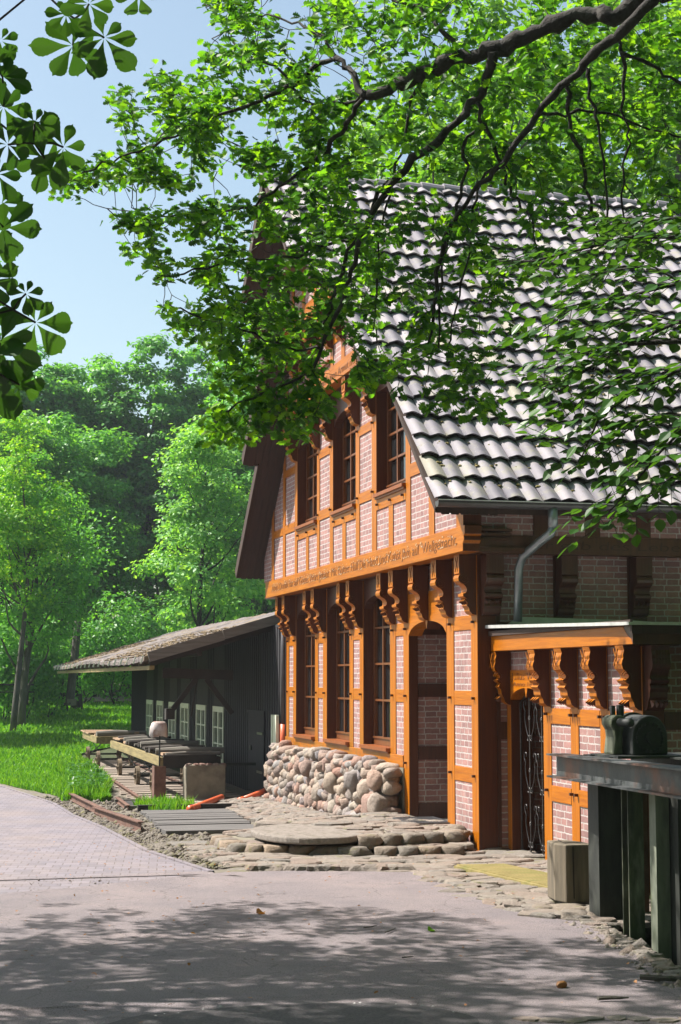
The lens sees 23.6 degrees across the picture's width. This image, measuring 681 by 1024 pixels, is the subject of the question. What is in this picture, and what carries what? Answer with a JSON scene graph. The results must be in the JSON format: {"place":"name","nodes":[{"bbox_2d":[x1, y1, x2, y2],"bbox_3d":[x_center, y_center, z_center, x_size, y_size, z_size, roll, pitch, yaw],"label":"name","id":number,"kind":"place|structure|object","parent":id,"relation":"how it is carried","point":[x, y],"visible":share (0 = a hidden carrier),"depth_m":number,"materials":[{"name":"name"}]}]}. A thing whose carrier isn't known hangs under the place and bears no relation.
{"place":"outdoors","nodes":[
{"label":"outdoors","id":0,"kind":"place"},
{"bbox_2d":[0,700,130,801],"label":"lawn","id":1,"kind":"structure","parent":0,"point":[60,729],"depth_m":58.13,"materials":[{"name":"plant"}]},
{"bbox_2d":[0,684,33,704],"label":"picnic bench","id":2,"kind":"object","parent":1,"relation":"on","point":[12,692],"visible":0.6,"depth_m":59.37,"materials":[{"name":"brown wood"}]},
{"bbox_2d":[0,602,65,717],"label":"bush","id":3,"kind":"object","parent":1,"relation":"on","point":[37,696],"visible":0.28,"depth_m":61.80,"materials":[{"name":"green plant"}]},
{"bbox_2d":[0,523,89,614],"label":"broadleaf tree","id":4,"kind":"object","parent":1,"relation":"on","point":[6,587],"visible":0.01,"depth_m":68.29,"materials":[{"name":"green plant"}]},
{"bbox_2d":[29,617,71,708],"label":"bush","id":5,"kind":"object","parent":1,"relation":"on","point":[54,675],"visible":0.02,"depth_m":65.80,"materials":[{"name":"green plant"}]},
{"bbox_2d":[0,448,107,724],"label":"broadleaf tree","id":6,"kind":"object","parent":1,"relation":"on","point":[75,579],"visible":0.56,"depth_m":58.88,"materials":[{"name":"green plant"}]},
{"bbox_2d":[3,489,120,711],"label":"broadleaf tree","id":7,"kind":"object","parent":1,"relation":"on","point":[84,564],"visible":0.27,"depth_m":66.28,"materials":[{"name":"green plant"}]},
{"bbox_2d":[65,621,81,705],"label":"trunk","id":8,"kind":"object","parent":1,"relation":"on","point":[70,700],"visible":0.8,"depth_m":62.22,"materials":[{"name":"grey plant"}]},
{"bbox_2d":[53,755,116,800],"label":"tall grass","id":9,"kind":"structure","parent":1,"relation":"on","point":[63,794],"depth_m":34.32,"materials":[{"name":"green plant"}]},
{"bbox_2d":[24,487,146,709],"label":"broadleaf tree","id":10,"kind":"object","parent":1,"relation":"on","point":[79,703],"visible":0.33,"depth_m":67.23,"materials":[{"name":"green plant"}]},
{"bbox_2d":[81,585,149,704],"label":"bush","id":11,"kind":"object","parent":1,"relation":"on","point":[120,640],"visible":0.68,"depth_m":69.97,"materials":[{"name":"green plant"}]},
{"bbox_2d":[28,697,131,701],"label":"path","id":12,"kind":"structure","parent":0,"point":[102,699],"depth_m":73.16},
{"bbox_2d":[0,787,201,893],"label":"pavement","id":13,"kind":"structure","parent":0,"point":[30,827],"depth_m":20.31,"materials":[{"name":"stone"}]},
{"bbox_2d":[0,871,212,879],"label":"road edge","id":14,"kind":"object","parent":13,"relation":"on","point":[184,873],"visible":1,"depth_m":17.98,"materials":[{"name":"concrete"}]},
{"bbox_2d":[149,721,167,765],"bbox_3d":[-3.616,4.673,32.370,0.373,1.023,0.343,1,-6,-14],"label":"hooded pole","id":15,"kind":"object","parent":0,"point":[158,729],"visible":1,"depth_m":32.28,"materials":[{"name":"metal"}]},
{"bbox_2d":[0,783,544,872],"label":"path","id":16,"kind":"structure","parent":0,"point":[228,787],"depth_m":33.18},
{"bbox_2d":[115,797,129,810],"bbox_3d":[-4.138,5.527,30.878,0.070,0.100,2.240,1,-6,-13],"label":"rail","id":17,"kind":"object","parent":16,"relation":"on","point":[121,802],"visible":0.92,"depth_m":30.76,"materials":[{"name":"brown metal"}]},
{"bbox_2d":[114,799,134,801],"bbox_3d":[-4.196,5.621,31.703,0.400,0.060,0.080,1,-6,-14],"label":"pit timber","id":18,"kind":"object","parent":16,"relation":"on","point":[115,800],"visible":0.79,"depth_m":31.67,"materials":[{"name":"grey wood"}]},
{"bbox_2d":[125,800,135,805],"bbox_3d":[-3.942,5.551,30.894,0.340,0.045,1.500,1,-6,-14],"label":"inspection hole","id":19,"kind":"object","parent":16,"relation":"on","point":[130,803],"visible":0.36,"depth_m":31.13,"materials":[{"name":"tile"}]},
{"bbox_2d":[37,795,267,868],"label":"gravel","id":20,"kind":"structure","parent":16,"relation":"on","point":[154,834],"depth_m":23.23,"materials":[{"name":"gravel"},{"name":"beige gravel"}]},
{"bbox_2d":[69,793,144,831],"bbox_3d":[-4.225,5.167,28.395,0.124,0.308,9.269,2,-6,-16],"label":"rusty girder","id":21,"kind":"object","parent":20,"relation":"on","point":[112,816],"visible":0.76,"depth_m":27.09,"materials":[{"name":"brown metal"}]},
{"bbox_2d":[132,792,197,809],"bbox_3d":[-3.251,5.368,30.273,1.318,0.292,2.077,1,-6,-14],"label":"grass tuft","id":22,"kind":"object","parent":16,"relation":"on","point":[168,802],"visible":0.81,"depth_m":29.91,"materials":[{"name":"green plant"}]},
{"bbox_2d":[183,763,226,798],"bbox_3d":[-2.715,5.408,32.546,0.829,0.797,0.432,1,-6,-14],"label":"concrete block","id":23,"kind":"object","parent":16,"relation":"on","point":[203,781],"depth_m":32.34,"materials":[{"name":"concrete"}]},
{"bbox_2d":[186,794,223,809],"bbox_3d":[-2.505,5.440,30.410,0.140,0.178,2.353,-1,-6,10],"label":"drain pipe","id":24,"kind":"object","parent":16,"relation":"on","point":[217,798],"visible":0.7,"depth_m":30.27,"materials":[{"name":"orange plastic"}]},
{"bbox_2d":[168,802,650,929],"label":"flagstone paving","id":25,"kind":"structure","parent":16,"relation":"on","point":[490,890],"depth_m":18.29,"materials":[{"name":"beige stone"}]},
{"bbox_2d":[218,797,334,820],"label":"rubble bank","id":26,"kind":"structure","parent":25,"relation":"on","point":[261,807],"depth_m":27.87,"materials":[{"name":"beige stone"}]},
{"bbox_2d":[237,788,267,798],"bbox_3d":[-1.620,5.467,31.510,0.139,0.344,0.999,-5,-8,41],"label":"drain pipe","id":27,"kind":"object","parent":26,"relation":"on","point":[261,792],"visible":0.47,"depth_m":31.45,"materials":[{"name":"orange plastic"}]},
{"bbox_2d":[209,812,473,856],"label":"stone steps","id":28,"kind":"structure","parent":25,"relation":"on","point":[376,833],"depth_m":20.20,"materials":[{"name":"natural stone"}]},
{"bbox_2d":[393,816,449,824],"bbox_3d":[1.111,4.161,21.968,0.580,0.022,0.950,1,-6,-14],"label":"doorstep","id":29,"kind":"object","parent":28,"relation":"on","point":[415,820],"depth_m":21.89,"materials":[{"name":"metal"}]},
{"bbox_2d":[454,863,547,887],"bbox_3d":[2.019,3.914,17.468,0.601,0.056,2.349,2,-6,-23],"label":"sand patch","id":30,"kind":"object","parent":25,"relation":"on","point":[526,876],"visible":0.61,"depth_m":17.65,"materials":[{"name":"yellow sand"}]},
{"bbox_2d":[532,903,595,919],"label":"kerb stones","id":31,"kind":"object","parent":25,"relation":"on","point":[565,910],"visible":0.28,"depth_m":14.93,"materials":[{"name":"beige stone"}]},
{"bbox_2d":[547,840,588,902],"bbox_3d":[2.185,3.438,15.615,0.330,0.546,0.478,1,-6,-14],"label":"wooden bollard","id":32,"kind":"object","parent":25,"relation":"on","point":[568,871],"visible":0.84,"depth_m":15.41,"materials":[{"name":"brown wood"}]},
{"bbox_2d":[0,871,680,1023],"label":"road","id":33,"kind":"structure","parent":0,"point":[233,963],"depth_m":12.76,"materials":[{"name":"grey asphalt"}]},
{"bbox_2d":[256,908,264,913],"bbox_3d":[-0.728,3.665,14.912,0.093,0.067,0.084,1,-6,-14],"label":"fallen leaf","id":34,"kind":"object","parent":33,"relation":"on","point":[258,911],"visible":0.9,"depth_m":14.91,"materials":[{"name":"brown plant"}]},
{"bbox_2d":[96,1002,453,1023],"bbox_3d":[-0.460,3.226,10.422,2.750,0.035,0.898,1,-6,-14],"label":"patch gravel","id":35,"kind":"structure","parent":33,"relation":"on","point":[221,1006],"depth_m":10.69,"materials":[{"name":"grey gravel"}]},
{"bbox_2d":[108,1002,478,1023],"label":"road patch","id":36,"kind":"object","parent":33,"relation":"on","point":[350,1013],"visible":1,"depth_m":10.39,"materials":[{"name":"grey asphalt"}]},
{"bbox_2d":[5,878,581,974],"bbox_3d":[-0.592,3.600,14.064,5.208,0.024,8.007,1,-6,-14],"label":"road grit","id":37,"kind":"object","parent":33,"relation":"on","point":[117,878],"visible":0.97,"depth_m":17.21,"materials":[{"name":"gravel"}]},
{"bbox_2d":[1,841,645,1022],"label":"leaf litter","id":38,"kind":"object","parent":33,"relation":"on","point":[635,981],"visible":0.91,"depth_m":14.44,"materials":[{"name":"brown plant"}]},
{"bbox_2d":[556,981,566,987],"bbox_3d":[1.539,3.300,11.358,0.091,0.062,0.060,3,-7,-27],"label":"pine cone","id":39,"kind":"object","parent":33,"relation":"on","point":[561,984],"visible":1,"depth_m":11.34,"materials":[{"name":"brown plant"}]},
{"bbox_2d":[597,996,628,999],"bbox_3d":[1.816,3.243,10.874,0.216,0.030,0.042,1,-6,-9],"label":"twig","id":40,"kind":"object","parent":33,"relation":"on","point":[609,997],"visible":1,"depth_m":10.86,"materials":[{"name":"wood"}]},
{"bbox_2d":[639,974,680,980],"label":"twig","id":41,"kind":"object","parent":33,"relation":"on","point":[656,977],"visible":1,"depth_m":11.54,"materials":[{"name":"wood"}]},
{"bbox_2d":[0,0,680,628],"label":"sky","id":42,"kind":"structure","parent":0,"point":[78,266],"materials":[{"name":"blue"}]},
{"bbox_2d":[42,683,650,898],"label":"ground","id":43,"kind":"structure","parent":0,"point":[108,750],"depth_m":50.82,"materials":[{"name":"green plant"}]},
{"bbox_2d":[0,356,35,517],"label":"broadleaf tree","id":44,"kind":"object","parent":43,"relation":"on","point":[12,386],"visible":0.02,"depth_m":86.53,"materials":[{"name":"green plant"}]},
{"bbox_2d":[0,623,43,719],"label":"bush","id":45,"kind":"object","parent":43,"relation":"on","point":[7,672],"visible":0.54,"depth_m":60.69,"materials":[{"name":"green plant"}]},
{"bbox_2d":[0,621,50,712],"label":"bush","id":46,"kind":"object","parent":43,"relation":"on","point":[6,696],"depth_m":64.05,"materials":[{"name":"green plant"}]},
{"bbox_2d":[0,409,71,626],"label":"broadleaf tree","id":47,"kind":"object","parent":43,"relation":"on","point":[14,432],"visible":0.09,"depth_m":76.59,"materials":[{"name":"green plant"}]},
{"bbox_2d":[0,413,75,730],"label":"broadleaf tree","id":48,"kind":"object","parent":43,"relation":"on","point":[10,516],"visible":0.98,"depth_m":56.97,"materials":[{"name":"plant"}]},
{"bbox_2d":[11,620,85,716],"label":"bush","id":49,"kind":"object","parent":43,"relation":"on","point":[59,686],"visible":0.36,"depth_m":62.76,"materials":[{"name":"green plant"}]},
{"bbox_2d":[13,344,103,614],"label":"broadleaf tree","id":50,"kind":"object","parent":43,"relation":"on","point":[51,397],"visible":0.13,"depth_m":88.07,"materials":[{"name":"green plant"}]},
{"bbox_2d":[18,410,143,643],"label":"broadleaf tree","id":51,"kind":"object","parent":43,"relation":"on","point":[90,441],"visible":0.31,"depth_m":78.24,"materials":[{"name":"green plant"}]},
{"bbox_2d":[64,618,113,702],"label":"bush","id":52,"kind":"object","parent":43,"relation":"on","point":[87,679],"visible":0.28,"depth_m":69.78,"materials":[{"name":"green plant"}]},
{"bbox_2d":[47,353,151,685],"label":"broadleaf tree","id":53,"kind":"object","parent":43,"relation":"on","point":[103,370],"visible":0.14,"depth_m":90.32,"materials":[{"name":"green plant"}]},
{"bbox_2d":[81,626,123,696],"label":"bush","id":54,"kind":"object","parent":43,"relation":"on","point":[95,694],"visible":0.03,"depth_m":75.99,"materials":[{"name":"green plant"}]},
{"bbox_2d":[0,785,213,872],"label":"kerb","id":55,"kind":"structure","parent":43,"relation":"on","point":[133,843],"depth_m":22.80,"materials":[{"name":"concrete"}]},
{"bbox_2d":[102,611,151,688],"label":"bush","id":56,"kind":"object","parent":43,"relation":"on","point":[129,633],"visible":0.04,"depth_m":80.04,"materials":[{"name":"green plant"}]},
{"bbox_2d":[106,594,169,698],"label":"bush","id":57,"kind":"object","parent":43,"relation":"on","point":[149,617],"visible":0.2,"depth_m":72.07,"materials":[{"name":"green plant"}]},
{"bbox_2d":[53,420,242,633],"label":"wood","id":58,"kind":"object","parent":43,"relation":"on","point":[161,594],"depth_m":105.20,"materials":[{"name":"green plant"}]},
{"bbox_2d":[89,333,212,629],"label":"broadleaf tree","id":59,"kind":"object","parent":43,"relation":"on","point":[158,402],"visible":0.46,"depth_m":89.16,"materials":[{"name":"green plant"}]},
{"bbox_2d":[132,594,171,637],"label":"bush","id":60,"kind":"object","parent":43,"relation":"on","point":[154,611],"visible":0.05,"depth_m":82.21,"materials":[{"name":"green plant"}]},
{"bbox_2d":[92,759,241,802],"bbox_3d":[-4.928,6.515,40.083,2.366,0.050,18.781,1,-6,-14],"label":"track bed","id":61,"kind":"object","parent":43,"relation":"on","point":[126,778],"visible":0.34,"depth_m":37.81,"materials":[{"name":"wood"}]},
{"bbox_2d":[81,730,146,765],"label":"log carriage","id":62,"kind":"object","parent":61,"relation":"on","point":[100,737],"visible":0.73,"depth_m":44.55,"materials":[{"name":"wood"}]},
{"bbox_2d":[81,758,151,804],"bbox_3d":[-5.889,6.484,40.230,0.081,0.100,21.552,1,-6,-13],"label":"rail","id":63,"kind":"object","parent":61,"relation":"on","point":[127,790],"visible":0.22,"depth_m":34.36,"materials":[{"name":"metal"}]},
{"bbox_2d":[152,766,165,799],"bbox_3d":[-3.605,5.382,32.314,0.230,0.680,0.355,1,-6,-14],"label":"blade casing","id":64,"kind":"object","parent":61,"relation":"on","point":[158,780],"visible":0.76,"depth_m":32.16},
{"bbox_2d":[116,755,214,796],"bbox_3d":[-4.833,6.619,41.543,0.070,0.100,19.500,1,-6,-14],"label":"rail","id":65,"kind":"object","parent":61,"relation":"on","point":[167,777],"visible":0.18,"depth_m":38.58,"materials":[{"name":"brown metal"}]},
{"bbox_2d":[110,734,224,792],"bbox_3d":[-4.017,5.723,37.229,1.523,1.032,9.220,1,-6,-14],"label":"log carriage","id":66,"kind":"object","parent":61,"relation":"on","point":[178,753],"visible":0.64,"depth_m":34.46,"materials":[{"name":"wood"}]},
{"bbox_2d":[53,612,286,791],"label":"sawmill shed","id":67,"kind":"structure","parent":43,"relation":"on","point":[222,684],"depth_m":36.59,"materials":[{"name":"black wood"}]},
{"bbox_2d":[146,700,152,734],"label":"window","id":68,"kind":"structure","parent":67,"relation":"in","point":[149,703],"depth_m":51.48,"materials":[{"name":"white paint"}]},
{"bbox_2d":[156,701,163,720],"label":"window","id":69,"kind":"structure","parent":67,"relation":"in","point":[160,704],"depth_m":49.07,"materials":[{"name":"white paint"}]},
{"bbox_2d":[168,702,175,738],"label":"window","id":70,"kind":"structure","parent":67,"relation":"in","point":[171,723],"depth_m":46.48,"materials":[{"name":"white paint"}]},
{"bbox_2d":[180,703,188,739],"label":"window","id":71,"kind":"structure","parent":67,"relation":"in","point":[184,707],"depth_m":44.23,"materials":[{"name":"green paint"}]},
{"bbox_2d":[196,704,205,746],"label":"window","id":72,"kind":"structure","parent":67,"relation":"in","point":[200,709],"depth_m":41.52,"materials":[{"name":"green paint"}]},
{"bbox_2d":[212,706,223,762],"bbox_3d":[-2.894,5.338,39.052,0.110,1.340,1.500,1,-6,-14],"label":"window","id":73,"kind":"structure","parent":67,"relation":"in","point":[218,712],"depth_m":39.02,"materials":[{"name":"white paint"}]},
{"bbox_2d":[247,709,264,790],"bbox_3d":[-1.806,5.050,34.464,0.060,1.700,1.860,1,-6,-14],"label":"shed door","id":74,"kind":"structure","parent":67,"relation":"in","point":[255,718],"depth_m":34.40,"materials":[{"name":"black wood"}]},
{"bbox_2d":[142,588,204,638],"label":"bush","id":75,"kind":"object","parent":43,"relation":"on","point":[168,606],"visible":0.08,"depth_m":74.27,"materials":[{"name":"green plant"}]},
{"bbox_2d":[163,592,216,631],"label":"bush","id":76,"kind":"object","parent":43,"relation":"on","point":[190,616],"visible":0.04,"depth_m":77.98,"materials":[{"name":"green plant"}]},
{"bbox_2d":[137,803,252,835],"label":"plank deck","id":77,"kind":"structure","parent":43,"relation":"on","point":[214,818],"depth_m":26.20,"materials":[{"name":"grey wood"}]},
{"bbox_2d":[124,414,270,632],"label":"broadleaf tree","id":78,"kind":"object","parent":43,"relation":"on","point":[189,513],"visible":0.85,"depth_m":63.81,"materials":[{"name":"green plant"}]},
{"bbox_2d":[148,341,253,623],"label":"broadleaf tree","id":79,"kind":"object","parent":43,"relation":"on","point":[198,357],"visible":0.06,"depth_m":91.69,"materials":[{"name":"green plant"}]},
{"bbox_2d":[153,390,275,624],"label":"broadleaf tree","id":80,"kind":"object","parent":43,"relation":"on","point":[242,474],"visible":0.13,"depth_m":77.03,"materials":[{"name":"green plant"}]},
{"bbox_2d":[234,355,259,605],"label":"broadleaf tree","id":81,"kind":"object","parent":43,"relation":"on","point":[251,374],"depth_m":93.48,"materials":[{"name":"green plant"}]},
{"bbox_2d":[328,111,466,181],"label":"broadleaf tree","id":82,"kind":"object","parent":43,"relation":"on","point":[363,166],"depth_m":52.44,"materials":[{"name":"green plant"}]},
{"bbox_2d":[235,171,680,852],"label":"timber framed house","id":83,"kind":"structure","parent":43,"relation":"on","point":[399,553],"depth_m":23.64,"materials":[{"name":"wood"}]},
{"bbox_2d":[292,613,314,740],"bbox_3d":[-0.566,2.920,30.186,0.320,2.575,1.580,1,-6,-14],"label":"window","id":84,"kind":"structure","parent":83,"relation":"in","point":[309,727],"depth_m":30.66,"materials":[{"name":"brown wood"}]},
{"bbox_2d":[294,443,316,531],"bbox_3d":[-0.507,-0.609,28.946,0.305,1.805,1.560,1,-6,-14],"label":"window","id":85,"kind":"structure","parent":83,"relation":"in","point":[311,458],"depth_m":29.46,"materials":[{"name":"brown wood"}]},
{"bbox_2d":[317,360,329,368],"bbox_3d":[-0.190,-2.381,26.741,0.250,0.081,0.800,1,-6,-14],"label":"window","id":86,"kind":"structure","parent":83,"relation":"in","point":[323,365],"depth_m":26.50,"materials":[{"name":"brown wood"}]},
{"bbox_2d":[323,606,349,746],"bbox_3d":[0.041,2.672,27.763,0.320,2.575,1.600,1,-6,-14],"label":"window","id":87,"kind":"structure","parent":83,"relation":"in","point":[342,731],"depth_m":28.23,"materials":[{"name":"brown wood"}]},
{"bbox_2d":[329,417,355,517],"bbox_3d":[0.146,-0.876,26.340,0.305,1.805,1.500,1,-6,-14],"label":"window","id":88,"kind":"structure","parent":83,"relation":"in","point":[349,435],"depth_m":26.69,"materials":[{"name":"brown wood"}]},
{"bbox_2d":[359,599,389,753],"bbox_3d":[0.643,2.426,25.360,0.320,2.575,1.580,1,-6,-14],"label":"window","id":89,"kind":"structure","parent":83,"relation":"in","point":[381,630],"depth_m":25.76,"materials":[{"name":"brown wood"}]},
{"bbox_2d":[372,391,405,499],"bbox_3d":[0.814,-1.149,23.676,0.305,1.805,1.560,1,-6,-14],"label":"window","id":90,"kind":"structure","parent":83,"relation":"in","point":[396,439],"depth_m":24.11,"materials":[{"name":"brown wood"}]},
{"bbox_2d":[346,0,663,198],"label":"broadleaf tree","id":91,"kind":"object","parent":43,"relation":"on","point":[494,6],"visible":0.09,"depth_m":45.34,"materials":[{"name":"green plant"}]},
{"bbox_2d":[458,0,678,200],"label":"broadleaf tree","id":92,"kind":"object","parent":43,"relation":"on","point":[569,6],"depth_m":49.39,"materials":[{"name":"green plant"}]},
{"bbox_2d":[485,617,680,895],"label":"gatehouse annex","id":93,"kind":"object","parent":43,"relation":"on","point":[570,688],"visible":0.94,"depth_m":18.40,"materials":[{"name":"wood"}]},
{"bbox_2d":[520,695,544,854],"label":"iron gate","id":94,"kind":"structure","parent":93,"relation":"attached to","point":[531,789],"depth_m":20.07,"materials":[{"name":"black metal"}]},
{"bbox_2d":[526,0,680,201],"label":"broadleaf tree","id":95,"kind":"object","parent":43,"relation":"on","point":[670,14],"visible":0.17,"depth_m":43.54,"materials":[{"name":"green plant"}]},
{"label":"ground","id":96,"kind":"structure","parent":0,"visible":0},
{"bbox_2d":[0,0,151,420],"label":"chestnut tree","id":97,"kind":"object","parent":96,"relation":"on","point":[17,372],"visible":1,"depth_m":7.40,"materials":[{"name":"green plant"}]},
{"bbox_2d":[512,919,680,1023],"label":"race kerb","id":98,"kind":"structure","parent":96,"relation":"on","point":[662,966],"depth_m":11.87,"materials":[{"name":"grey stone"}]},
{"bbox_2d":[564,921,680,998],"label":"race edge rubble","id":99,"kind":"object","parent":98,"relation":"on","point":[609,940],"visible":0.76,"depth_m":12.83,"materials":[{"name":"grey stone"}]},
{"label":"ground","id":100,"kind":"structure","parent":0,"visible":0},
{"bbox_2d":[48,0,680,454],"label":"oak tree","id":101,"kind":"object","parent":100,"relation":"on","point":[232,318],"visible":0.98,"depth_m":12.86,"materials":[{"name":"green plant"}]},
{"bbox_2d":[470,204,680,556],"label":"beech tree","id":102,"kind":"object","parent":100,"relation":"on","point":[612,348],"visible":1,"depth_m":8.57,"materials":[{"name":"green plant"}]},
{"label":"race floor","id":103,"kind":"structure","parent":0,"visible":0},
{"bbox_2d":[546,753,680,965],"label":"sluice","id":104,"kind":"object","parent":103,"relation":"on","point":[619,790],"visible":0.66,"depth_m":13.83,"materials":[{"name":"wood"}]},
{"bbox_2d":[590,705,680,758],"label":"sluice gear","id":105,"kind":"object","parent":104,"relation":"on","point":[632,735],"visible":1,"depth_m":14.01,"materials":[{"name":"metal"}]},
{"bbox_2d":[645,899,651,947],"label":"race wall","id":106,"kind":"structure","parent":103,"relation":"on","point":[648,939],"depth_m":14.78,"materials":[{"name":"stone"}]}
]}

